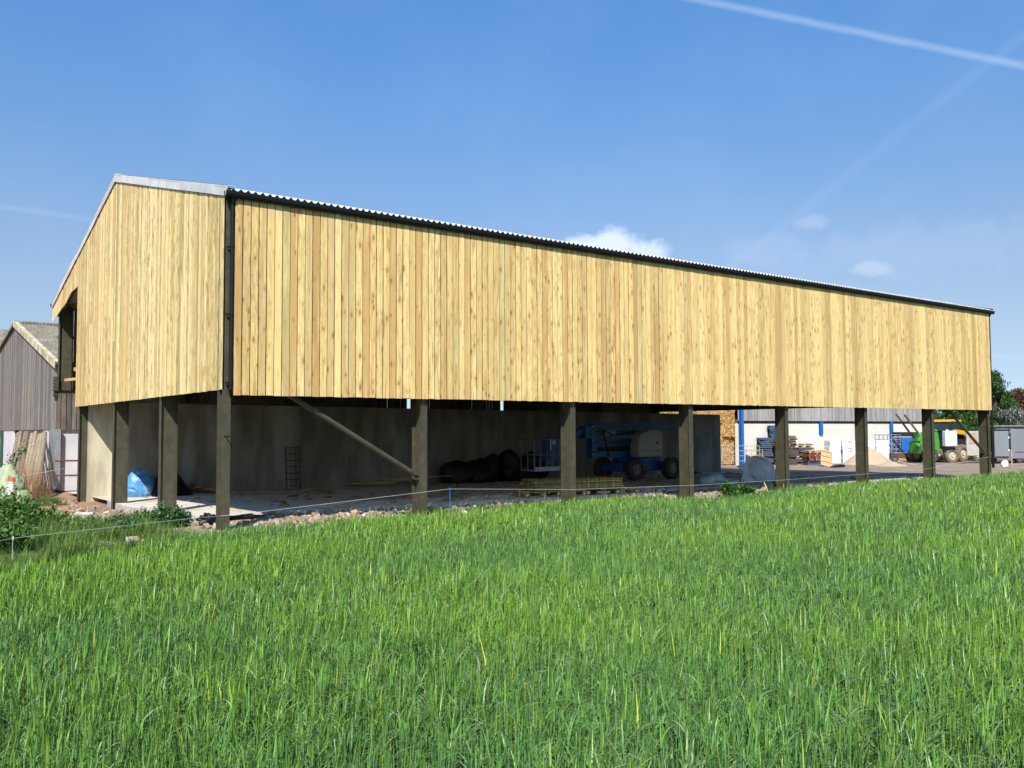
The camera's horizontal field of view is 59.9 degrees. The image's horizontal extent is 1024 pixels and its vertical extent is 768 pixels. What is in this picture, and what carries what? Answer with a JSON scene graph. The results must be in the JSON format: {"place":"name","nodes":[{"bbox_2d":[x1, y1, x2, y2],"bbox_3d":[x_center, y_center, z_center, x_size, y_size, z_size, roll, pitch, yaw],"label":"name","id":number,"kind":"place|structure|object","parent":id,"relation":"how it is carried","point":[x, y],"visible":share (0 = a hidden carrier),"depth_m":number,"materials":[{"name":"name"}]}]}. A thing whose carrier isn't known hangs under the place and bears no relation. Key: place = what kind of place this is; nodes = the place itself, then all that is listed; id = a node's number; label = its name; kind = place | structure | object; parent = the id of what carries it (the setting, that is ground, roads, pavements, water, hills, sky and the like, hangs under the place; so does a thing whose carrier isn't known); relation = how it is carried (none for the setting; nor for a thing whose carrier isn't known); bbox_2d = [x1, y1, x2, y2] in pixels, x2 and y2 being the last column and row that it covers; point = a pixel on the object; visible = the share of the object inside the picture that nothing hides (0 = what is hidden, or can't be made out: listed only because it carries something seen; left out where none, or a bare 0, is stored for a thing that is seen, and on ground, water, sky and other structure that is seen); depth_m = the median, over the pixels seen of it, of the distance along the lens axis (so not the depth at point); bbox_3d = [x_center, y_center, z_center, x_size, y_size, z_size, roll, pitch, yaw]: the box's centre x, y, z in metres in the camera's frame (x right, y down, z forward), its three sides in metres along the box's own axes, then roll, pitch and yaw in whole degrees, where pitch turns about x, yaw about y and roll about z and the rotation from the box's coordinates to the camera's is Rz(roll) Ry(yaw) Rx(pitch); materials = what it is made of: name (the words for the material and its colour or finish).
{"place":"outdoors","nodes":[
{"label":"outdoors","id":0,"kind":"place"},
{"bbox_2d":[0,506,102,546],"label":"bush","id":1,"kind":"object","parent":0,"point":[40,527],"depth_m":16.30,"materials":[{"name":"green plant"}]},
{"bbox_2d":[0,509,217,573],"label":"margin grass","id":2,"kind":"structure","parent":0,"point":[75,541],"depth_m":15.02,"materials":[{"name":"green plant"}]},
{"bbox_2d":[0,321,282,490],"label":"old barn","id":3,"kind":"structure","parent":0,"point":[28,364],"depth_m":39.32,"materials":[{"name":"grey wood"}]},
{"bbox_2d":[69,472,921,517],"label":"concrete floor","id":4,"kind":"structure","parent":0,"point":[241,505],"depth_m":28.56,"materials":[{"name":"concrete"}]},
{"bbox_2d":[128,470,155,496],"bbox_3d":[-12.136,3.312,29.826,1.889,0.883,0.998,2,-4,-37],"label":"blue sheet","id":5,"kind":"object","parent":4,"relation":"on","point":[141,483],"visible":0.77,"depth_m":29.29,"materials":[{"name":"plastic"}]},
{"bbox_2d":[149,472,193,496],"bbox_3d":[-11.665,3.298,30.148,1.700,0.950,1.700,2,-4,-37],"label":"covered heap","id":6,"kind":"object","parent":4,"relation":"on","point":[183,489],"visible":0.38,"depth_m":29.82,"materials":[{"name":"plastic"}]},
{"bbox_2d":[277,456,282,489],"bbox_3d":[-8.735,3.338,33.419,0.215,1.250,0.036,2,-12,-37],"label":"garden fork","id":7,"kind":"object","parent":4,"relation":"on","point":[279,474],"visible":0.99,"depth_m":33.40,"materials":[{"name":"metal"}]},
{"bbox_2d":[285,447,300,487],"bbox_3d":[-8.286,3.172,33.680,0.608,1.600,0.063,2,-9,-37],"label":"hurdle","id":8,"kind":"object","parent":4,"relation":"on","point":[295,466],"visible":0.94,"depth_m":33.67,"materials":[{"name":"metal"}]},
{"bbox_2d":[439,460,474,483],"bbox_3d":[-2.280,3.743,37.491,1.569,1.047,1.096,1,-3,-19],"label":"sheeted bale","id":9,"kind":"object","parent":4,"relation":"on","point":[460,472],"visible":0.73,"depth_m":37.07},
{"bbox_2d":[468,460,494,482],"bbox_3d":[-1.572,3.760,38.060,1.702,1.023,1.216,0,-3,2],"label":"sheeted bale","id":10,"kind":"object","parent":4,"relation":"on","point":[483,473],"visible":0.64,"depth_m":37.61},
{"bbox_2d":[476,453,499,481],"bbox_3d":[-1.127,3.627,38.358,1.241,1.291,1.101,2,-4,-42],"label":"sheeted bale","id":11,"kind":"object","parent":4,"relation":"on","point":[492,460],"visible":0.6,"depth_m":38.10},
{"bbox_2d":[497,449,520,480],"bbox_3d":[-0.184,3.576,39.020,1.191,1.456,1.006,-2,-4,36],"label":"sheeted bale","id":12,"kind":"object","parent":4,"relation":"on","point":[510,465],"visible":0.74,"depth_m":38.67},
{"bbox_2d":[143,471,878,513],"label":"floor litter","id":13,"kind":"object","parent":4,"relation":"on","point":[316,491],"visible":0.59,"depth_m":29.64,"materials":[{"name":"brown wood"}]},
{"bbox_2d":[107,477,922,521],"bbox_3d":[2.668,3.965,32.164,30.651,0.812,10.280,2,-4,-37],"label":"concrete floor edge","id":14,"kind":"object","parent":4,"relation":"attached to","point":[127,508],"visible":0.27,"depth_m":24.71,"materials":[{"name":"concrete"}]},
{"bbox_2d":[516,451,539,480],"bbox_3d":[0.689,3.656,39.685,1.298,1.355,1.451,-1,-3,6],"label":"sheeted bale","id":15,"kind":"object","parent":4,"relation":"on","point":[527,474],"visible":0.45,"depth_m":39.11},
{"bbox_2d":[512,490,560,496],"bbox_3d":[0.741,3.301,26.919,1.200,0.142,1.000,1,-3,-25],"label":"pallet","id":16,"kind":"object","parent":4,"relation":"on","point":[540,493],"visible":0.91,"depth_m":26.65,"materials":[{"name":"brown wood"}]},
{"bbox_2d":[538,455,549,477],"bbox_3d":[1.084,3.730,39.985,1.277,1.205,1.025,-1,-3,13],"label":"sheeted bale","id":17,"kind":"object","parent":4,"relation":"on","point":[542,474],"visible":0.18,"depth_m":39.60},
{"bbox_2d":[555,489,601,494],"bbox_3d":[2.010,3.327,27.509,1.200,0.142,1.000,1,-3,-25],"label":"pallet","id":18,"kind":"object","parent":4,"relation":"on","point":[583,492],"visible":0.46,"depth_m":27.26,"materials":[{"name":"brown wood"}]},
{"bbox_2d":[579,488,619,494],"bbox_3d":[2.607,3.339,27.787,1.200,0.142,1.000,1,-3,-25],"label":"pallet","id":19,"kind":"object","parent":4,"relation":"on","point":[610,490],"visible":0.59,"depth_m":27.49,"materials":[{"name":"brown wood"}]},
{"bbox_2d":[519,476,623,490],"bbox_3d":[1.860,3.067,27.442,3.170,0.317,0.980,1,-3,-25],"label":"timber stack","id":20,"kind":"object","parent":19,"relation":"on","point":[598,482],"visible":0.8,"depth_m":27.10,"materials":[{"name":"brown wood"}]},
{"bbox_2d":[521,423,678,480],"bbox_3d":[3.633,2.896,37.857,8.699,2.485,2.429,2,-4,-37],"label":"boom lift","id":21,"kind":"object","parent":4,"relation":"on","point":[637,454],"visible":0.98,"depth_m":38.02,"materials":[{"name":"blue paint"}]},
{"bbox_2d":[598,486,638,493],"bbox_3d":[3.234,3.352,28.078,1.200,0.142,1.000,1,-3,-25],"label":"pallet","id":22,"kind":"object","parent":4,"relation":"on","point":[628,490],"visible":0.56,"depth_m":27.80,"materials":[{"name":"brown wood"}]},
{"bbox_2d":[698,473,739,483],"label":"plastic sacks","id":23,"kind":"object","parent":4,"relation":"on","point":[715,478],"visible":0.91,"depth_m":33.48,"materials":[{"name":"plastic"}]},
{"bbox_2d":[737,455,775,481],"bbox_3d":[9.723,3.347,35.542,1.754,1.080,1.030,0,-3,-8],"label":"bulk bag","id":24,"kind":"object","parent":4,"relation":"on","point":[755,468],"visible":0.94,"depth_m":35.18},
{"bbox_2d":[0,456,1023,767],"bbox_3d":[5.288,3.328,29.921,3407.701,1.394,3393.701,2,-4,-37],"label":"ground","id":25,"kind":"structure","parent":0,"point":[958,468],"depth_m":15.79,"materials":[{"name":"soil"}]},
{"bbox_2d":[0,329,7,342],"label":"barn","id":26,"kind":"structure","parent":25,"relation":"on","point":[3,332],"depth_m":61.06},
{"bbox_2d":[7,477,15,494],"bbox_3d":[-14.631,2.984,25.993,0.220,0.520,0.220,2,-4,-37],"label":"drum","id":27,"kind":"object","parent":25,"relation":"on","point":[10,482],"visible":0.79,"depth_m":25.91,"materials":[{"name":"white paint"}]},
{"bbox_2d":[10,432,18,463],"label":"bark slab","id":28,"kind":"structure","parent":25,"relation":"on","point":[15,445],"depth_m":40.09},
{"bbox_2d":[0,462,29,504],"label":"pale bag","id":29,"kind":"object","parent":25,"relation":"on","point":[6,469],"visible":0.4,"depth_m":26.88,"materials":[{"name":"plastic"}]},
{"bbox_2d":[13,431,22,467],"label":"bark slab","id":30,"kind":"structure","parent":25,"relation":"on","point":[19,440],"depth_m":39.74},
{"bbox_2d":[0,503,37,550],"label":"nettle bush","id":31,"kind":"object","parent":25,"relation":"on","point":[7,532],"visible":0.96,"depth_m":14.26,"materials":[{"name":"green plant"}]},
{"bbox_2d":[10,438,27,466],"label":"ivy bush","id":32,"kind":"object","parent":25,"relation":"on","point":[18,450],"visible":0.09,"depth_m":37.37,"materials":[{"name":"green plant"}]},
{"bbox_2d":[16,431,25,473],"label":"bark slab","id":33,"kind":"structure","parent":25,"relation":"on","point":[18,463],"depth_m":37.51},
{"bbox_2d":[0,489,42,528],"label":"nettle bush","id":34,"kind":"object","parent":25,"relation":"on","point":[22,505],"visible":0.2,"depth_m":16.68,"materials":[{"name":"green plant"}]},
{"bbox_2d":[0,475,42,528],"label":"nettle bush","id":35,"kind":"object","parent":25,"relation":"on","point":[10,504],"visible":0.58,"depth_m":16.53,"materials":[{"name":"green plant"}]},
{"bbox_2d":[19,431,29,473],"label":"bark slab","id":36,"kind":"structure","parent":25,"relation":"on","point":[26,437],"depth_m":37.52,"materials":[{"name":"wood"}]},
{"bbox_2d":[22,433,33,476],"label":"bark slab","id":37,"kind":"structure","parent":25,"relation":"on","point":[29,445],"depth_m":36.84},
{"bbox_2d":[25,431,37,480],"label":"bark slab","id":38,"kind":"structure","parent":25,"relation":"on","point":[32,447],"depth_m":36.12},
{"bbox_2d":[29,433,39,481],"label":"bark slab","id":39,"kind":"structure","parent":25,"relation":"on","point":[35,450],"depth_m":35.48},
{"bbox_2d":[5,500,66,530],"bbox_3d":[-9.351,2.549,17.130,1.353,0.777,1.282,1,-3,-16],"label":"nettle bush","id":40,"kind":"object","parent":25,"relation":"on","point":[45,515],"visible":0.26,"depth_m":17.02,"materials":[{"name":"green plant"}]},
{"bbox_2d":[12,453,60,500],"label":"dead stems","id":41,"kind":"object","parent":25,"relation":"on","point":[36,489],"visible":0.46,"depth_m":29.43,"materials":[{"name":"brown plant"}]},
{"bbox_2d":[31,433,41,485],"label":"bark slab","id":42,"kind":"structure","parent":25,"relation":"on","point":[37,453],"depth_m":34.69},
{"bbox_2d":[34,431,46,500],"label":"bark slab","id":43,"kind":"structure","parent":25,"relation":"on","point":[43,445],"depth_m":34.10,"materials":[{"name":"wood"}]},
{"bbox_2d":[29,492,67,505],"bbox_3d":[-14.985,3.684,28.537,1.663,0.483,1.053,-2,-3,25],"label":"grass clump","id":44,"kind":"object","parent":25,"relation":"on","point":[52,500],"visible":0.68,"depth_m":28.39,"materials":[{"name":"green plant"}]},
{"bbox_2d":[47,508,79,528],"bbox_3d":[-9.127,2.693,17.608,1.157,0.547,1.093,2,-4,-37],"label":"nettle bush","id":45,"kind":"object","parent":25,"relation":"on","point":[64,514],"visible":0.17,"depth_m":17.70,"materials":[{"name":"green plant"}]},
{"bbox_2d":[55,460,77,475],"bbox_3d":[-16.934,3.418,34.197,1.170,1.800,0.095,2,-4,-37],"label":"rail fence","id":46,"kind":"object","parent":25,"relation":"on","point":[67,461],"visible":0.35,"depth_m":34.10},
{"bbox_2d":[55,515,99,529],"bbox_3d":[-8.588,2.784,17.606,0.838,0.353,0.900,0,-3,-9],"label":"nettle bush","id":47,"kind":"object","parent":25,"relation":"on","point":[73,522],"visible":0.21,"depth_m":17.54,"materials":[{"name":"green plant"}]},
{"bbox_2d":[86,515,120,526],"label":"feathery weed","id":48,"kind":"object","parent":25,"relation":"on","point":[112,518],"visible":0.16,"depth_m":18.32,"materials":[{"name":"green plant"}]},
{"bbox_2d":[103,510,140,522],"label":"feathery weed","id":49,"kind":"object","parent":25,"relation":"on","point":[119,517],"visible":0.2,"depth_m":18.61,"materials":[{"name":"green plant"}]},
{"bbox_2d":[108,516,155,531],"bbox_3d":[-7.423,2.760,17.341,0.900,0.346,0.871,-1,-3,9],"label":"feathery weed","id":50,"kind":"object","parent":25,"relation":"on","point":[128,521],"visible":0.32,"depth_m":17.20,"materials":[{"name":"green plant"}]},
{"bbox_2d":[122,506,166,523],"bbox_3d":[-7.656,2.788,18.566,0.901,0.466,0.898,0,-3,0],"label":"feathery weed","id":51,"kind":"object","parent":25,"relation":"on","point":[136,513],"visible":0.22,"depth_m":18.55,"materials":[{"name":"green plant"}]},
{"bbox_2d":[145,499,190,526],"bbox_3d":[-7.357,2.724,18.762,0.920,0.610,0.890,-2,-3,31],"label":"feathery weed","id":52,"kind":"object","parent":25,"relation":"on","point":[156,511],"visible":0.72,"depth_m":18.71,"materials":[{"name":"green plant"}]},
{"bbox_2d":[166,504,194,526],"bbox_3d":[-7.097,2.798,18.895,0.740,0.471,0.700,2,-4,-37],"label":"feathery weed","id":53,"kind":"object","parent":25,"relation":"on","point":[186,523],"visible":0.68,"depth_m":18.84,"materials":[{"name":"green plant"}]},
{"bbox_2d":[86,403,720,501],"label":"concrete wall","id":54,"kind":"structure","parent":25,"relation":"on","point":[262,437],"depth_m":34.99,"materials":[{"name":"concrete"}]},
{"bbox_2d":[40,477,914,544],"bbox_3d":[0.393,3.831,32.223,33.288,0.623,18.453,2,-4,-37],"label":"rubble","id":55,"kind":"object","parent":25,"relation":"on","point":[327,512],"visible":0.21,"depth_m":21.76,"materials":[{"name":"stone"}]},
{"bbox_2d":[195,512,215,525],"bbox_3d":[-6.363,2.818,18.599,0.511,0.280,0.229,2,-4,-37],"label":"black rag","id":56,"kind":"object","parent":55,"relation":"on","point":[209,519],"visible":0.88,"depth_m":18.53,"materials":[{"name":"fabric"}]},
{"bbox_2d":[229,514,268,520],"bbox_3d":[-5.715,2.829,18.929,1.188,0.108,0.246,2,-4,-37],"label":"black rag","id":57,"kind":"object","parent":55,"relation":"on","point":[245,516],"visible":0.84,"depth_m":18.89,"materials":[{"name":"fabric"}]},
{"bbox_2d":[0,468,1023,767],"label":"barley crop","id":58,"kind":"object","parent":25,"relation":"on","point":[520,570],"visible":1,"depth_m":6.47,"materials":[{"name":"green plant"}]},
{"bbox_2d":[50,173,994,529],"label":"timber clad barn","id":59,"kind":"structure","parent":25,"relation":"on","point":[170,295],"depth_m":23.75,"materials":[{"name":"yellow wood"}]},
{"bbox_2d":[214,474,969,539],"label":"edge grass","id":60,"kind":"structure","parent":25,"relation":"on","point":[540,503],"depth_m":22.91,"materials":[{"name":"green plant"}]},
{"bbox_2d":[721,450,734,463],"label":"straw bale","id":61,"kind":"object","parent":25,"relation":"on","point":[727,457],"visible":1,"depth_m":61.52},
{"bbox_2d":[723,437,734,450],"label":"straw bale","id":62,"kind":"object","parent":61,"relation":"on","point":[728,444],"visible":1,"depth_m":61.76},
{"bbox_2d":[721,423,734,438],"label":"straw bale","id":63,"kind":"object","parent":62,"relation":"on","point":[727,430],"visible":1,"depth_m":61.49},
{"bbox_2d":[723,410,734,422],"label":"straw bale","id":64,"kind":"object","parent":63,"relation":"on","point":[729,416],"visible":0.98,"depth_m":61.80},
{"bbox_2d":[718,480,742,496],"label":"dock plant","id":65,"kind":"object","parent":25,"relation":"on","point":[725,487],"visible":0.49,"depth_m":27.08,"materials":[{"name":"green plant"}]},
{"bbox_2d":[726,489,744,498],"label":"dock plant","id":66,"kind":"object","parent":25,"relation":"on","point":[729,493],"visible":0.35,"depth_m":25.68,"materials":[{"name":"green plant"}]},
{"bbox_2d":[736,481,758,493],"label":"dock plant","id":67,"kind":"object","parent":25,"relation":"on","point":[746,487],"visible":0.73,"depth_m":28.62,"materials":[{"name":"green plant"}]},
{"bbox_2d":[720,407,921,464],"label":"steel shed","id":68,"kind":"structure","parent":25,"relation":"on","point":[816,427],"depth_m":67.22,"materials":[{"name":"metal"}]},
{"bbox_2d":[821,450,831,466],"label":"crate panel","id":69,"kind":"object","parent":25,"relation":"on","point":[826,458],"visible":0.88,"depth_m":58.97,"materials":[{"name":"brown wood"}]},
{"bbox_2d":[842,447,890,464],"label":"sand heap","id":70,"kind":"object","parent":25,"relation":"on","point":[875,457],"visible":0.51,"depth_m":61.56,"materials":[{"name":"sand"}]},
{"bbox_2d":[876,461,907,466],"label":"heap","id":71,"kind":"object","parent":25,"relation":"on","point":[891,464],"visible":0.78,"depth_m":56.87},
{"bbox_2d":[875,432,922,461],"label":"scissor lift","id":72,"kind":"object","parent":25,"relation":"on","point":[899,444],"visible":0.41,"depth_m":65.09,"materials":[{"name":"metal"}]},
{"bbox_2d":[895,413,959,462],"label":"green telehandler","id":73,"kind":"object","parent":25,"relation":"on","point":[915,453],"visible":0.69,"depth_m":63.01,"materials":[{"name":"paint"}]},
{"bbox_2d":[934,409,961,419],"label":"tree","id":74,"kind":"object","parent":25,"relation":"on","point":[942,415],"visible":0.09,"depth_m":87.31,"materials":[{"name":"green plant"}]},
{"bbox_2d":[934,419,978,461],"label":"yellow loader","id":75,"kind":"object","parent":25,"relation":"on","point":[941,425],"visible":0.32,"depth_m":64.92,"materials":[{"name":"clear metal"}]},
{"bbox_2d":[947,409,977,428],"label":"tree","id":76,"kind":"object","parent":25,"relation":"on","point":[967,416],"visible":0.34,"depth_m":84.68,"materials":[{"name":"green plant"}]},
{"bbox_2d":[963,423,977,460],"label":"hedge bush","id":77,"kind":"object","parent":25,"relation":"on","point":[969,427],"visible":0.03,"depth_m":67.71,"materials":[{"name":"green plant"}]},
{"bbox_2d":[966,426,1023,462],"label":"shipping container","id":78,"kind":"object","parent":25,"relation":"on","point":[1006,441],"visible":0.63,"depth_m":58.77,"materials":[{"name":"silver metal"}]},
{"bbox_2d":[975,370,1018,428],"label":"tree","id":79,"kind":"object","parent":25,"relation":"on","point":[1000,395],"visible":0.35,"depth_m":83.24,"materials":[{"name":"green plant"}]},
{"bbox_2d":[998,421,1018,460],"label":"hedge bush","id":80,"kind":"object","parent":25,"relation":"on","point":[1013,423],"visible":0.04,"depth_m":64.86,"materials":[{"name":"green plant"}]},
{"bbox_2d":[997,405,1023,428],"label":"tree","id":81,"kind":"object","parent":25,"relation":"on","point":[1012,414],"visible":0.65,"depth_m":73.35,"materials":[{"name":"white plant"}]},
{"bbox_2d":[1004,387,1023,414],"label":"tree","id":82,"kind":"object","parent":25,"relation":"on","point":[1018,394],"visible":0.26,"depth_m":91.22,"materials":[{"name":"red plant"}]},
{"bbox_3d":[-1.439,2.800,20.617,0.026,0.780,0.026,2,-4,-37],"label":"fence stake","id":83,"kind":"object","parent":25,"relation":"on","visible":0},
{"bbox_2d":[0,458,980,540],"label":"electric fence wire","id":84,"kind":"object","parent":83,"relation":"attached to","point":[429,491],"visible":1,"depth_m":20.12,"materials":[{"name":"grey"}]},
{"bbox_2d":[0,0,1023,412],"label":"sky","id":85,"kind":"structure","parent":0,"point":[875,145],"materials":[{"name":"blue"}]},
{"bbox_2d":[803,457,820,458],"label":"pallet","id":86,"kind":"object","parent":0,"point":[811,458],"visible":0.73,"depth_m":61.49,"materials":[{"name":"red wood"}]},
{"bbox_2d":[802,454,820,456],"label":"pallet","id":87,"kind":"object","parent":86,"relation":"on","point":[804,455],"visible":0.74,"depth_m":61.34,"materials":[{"name":"red wood"}]},
{"bbox_2d":[804,452,820,454],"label":"pallet","id":88,"kind":"object","parent":87,"relation":"on","point":[806,453],"visible":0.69,"depth_m":61.22,"materials":[{"name":"red wood"}]},
{"bbox_2d":[802,450,825,452],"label":"pallet","id":89,"kind":"object","parent":88,"relation":"on","point":[810,451],"visible":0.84,"depth_m":61.16,"materials":[{"name":"brown wood"}]},
{"bbox_2d":[797,447,814,449],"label":"pallet","id":90,"kind":"object","parent":89,"relation":"on","point":[812,448],"visible":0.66,"depth_m":63.15,"materials":[{"name":"blue wood"}]},
{"bbox_2d":[792,445,811,447],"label":"pallet","id":91,"kind":"object","parent":90,"relation":"on","point":[810,446],"visible":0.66,"depth_m":63.14,"materials":[{"name":"brown wood"}]},
{"bbox_2d":[791,443,812,445],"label":"pallet","id":92,"kind":"object","parent":91,"relation":"on","point":[802,444],"visible":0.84,"depth_m":63.25,"materials":[{"name":"brown wood"}]},
{"bbox_2d":[826,450,839,452],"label":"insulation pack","id":93,"kind":"object","parent":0,"point":[835,451],"visible":0.63,"depth_m":63.91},
{"bbox_2d":[824,447,840,449],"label":"insulation pack","id":94,"kind":"object","parent":93,"relation":"on","point":[832,448],"visible":0.89,"depth_m":63.92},
{"bbox_2d":[824,444,840,446],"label":"insulation pack","id":95,"kind":"object","parent":94,"relation":"on","point":[832,445],"visible":0.89,"depth_m":63.92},
{"bbox_2d":[824,440,840,443],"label":"insulation pack","id":96,"kind":"object","parent":95,"relation":"on","point":[833,441],"visible":1,"depth_m":63.95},
{"bbox_2d":[840,453,854,456],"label":"insulation pack","id":97,"kind":"object","parent":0,"point":[847,454],"visible":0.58,"depth_m":63.88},
{"bbox_2d":[840,450,854,452],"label":"insulation pack","id":98,"kind":"object","parent":97,"relation":"on","point":[847,451],"visible":0.6,"depth_m":63.90,"materials":[{"name":"white"}]},
{"bbox_2d":[841,447,854,449],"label":"insulation pack","id":99,"kind":"object","parent":98,"relation":"on","point":[847,448],"visible":0.55,"depth_m":63.91,"materials":[{"name":"white"}]},
{"bbox_2d":[841,444,854,446],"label":"insulation pack","id":100,"kind":"object","parent":99,"relation":"on","point":[847,445],"visible":0.49,"depth_m":63.92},
{"bbox_2d":[841,440,854,443],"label":"insulation pack","id":101,"kind":"object","parent":100,"relation":"on","point":[847,441],"visible":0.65,"depth_m":63.96,"materials":[{"name":"white"}]},
{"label":"insulation pack","id":102,"kind":"object","parent":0,"visible":0},
{"bbox_2d":[876,450,888,452],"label":"insulation pack","id":103,"kind":"object","parent":102,"relation":"on","point":[883,451],"visible":0.54,"depth_m":63.69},
{"bbox_2d":[875,447,888,449],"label":"insulation pack","id":104,"kind":"object","parent":103,"relation":"on","point":[881,448],"visible":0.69,"depth_m":63.68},
{"bbox_2d":[874,443,888,446],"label":"insulation pack","id":105,"kind":"object","parent":104,"relation":"on","point":[881,445],"visible":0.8,"depth_m":63.71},
{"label":"straw bale","id":106,"kind":"object","parent":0,"visible":0},
{"bbox_2d":[711,410,724,422],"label":"straw bale","id":107,"kind":"object","parent":106,"relation":"on","point":[720,412],"visible":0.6,"depth_m":61.09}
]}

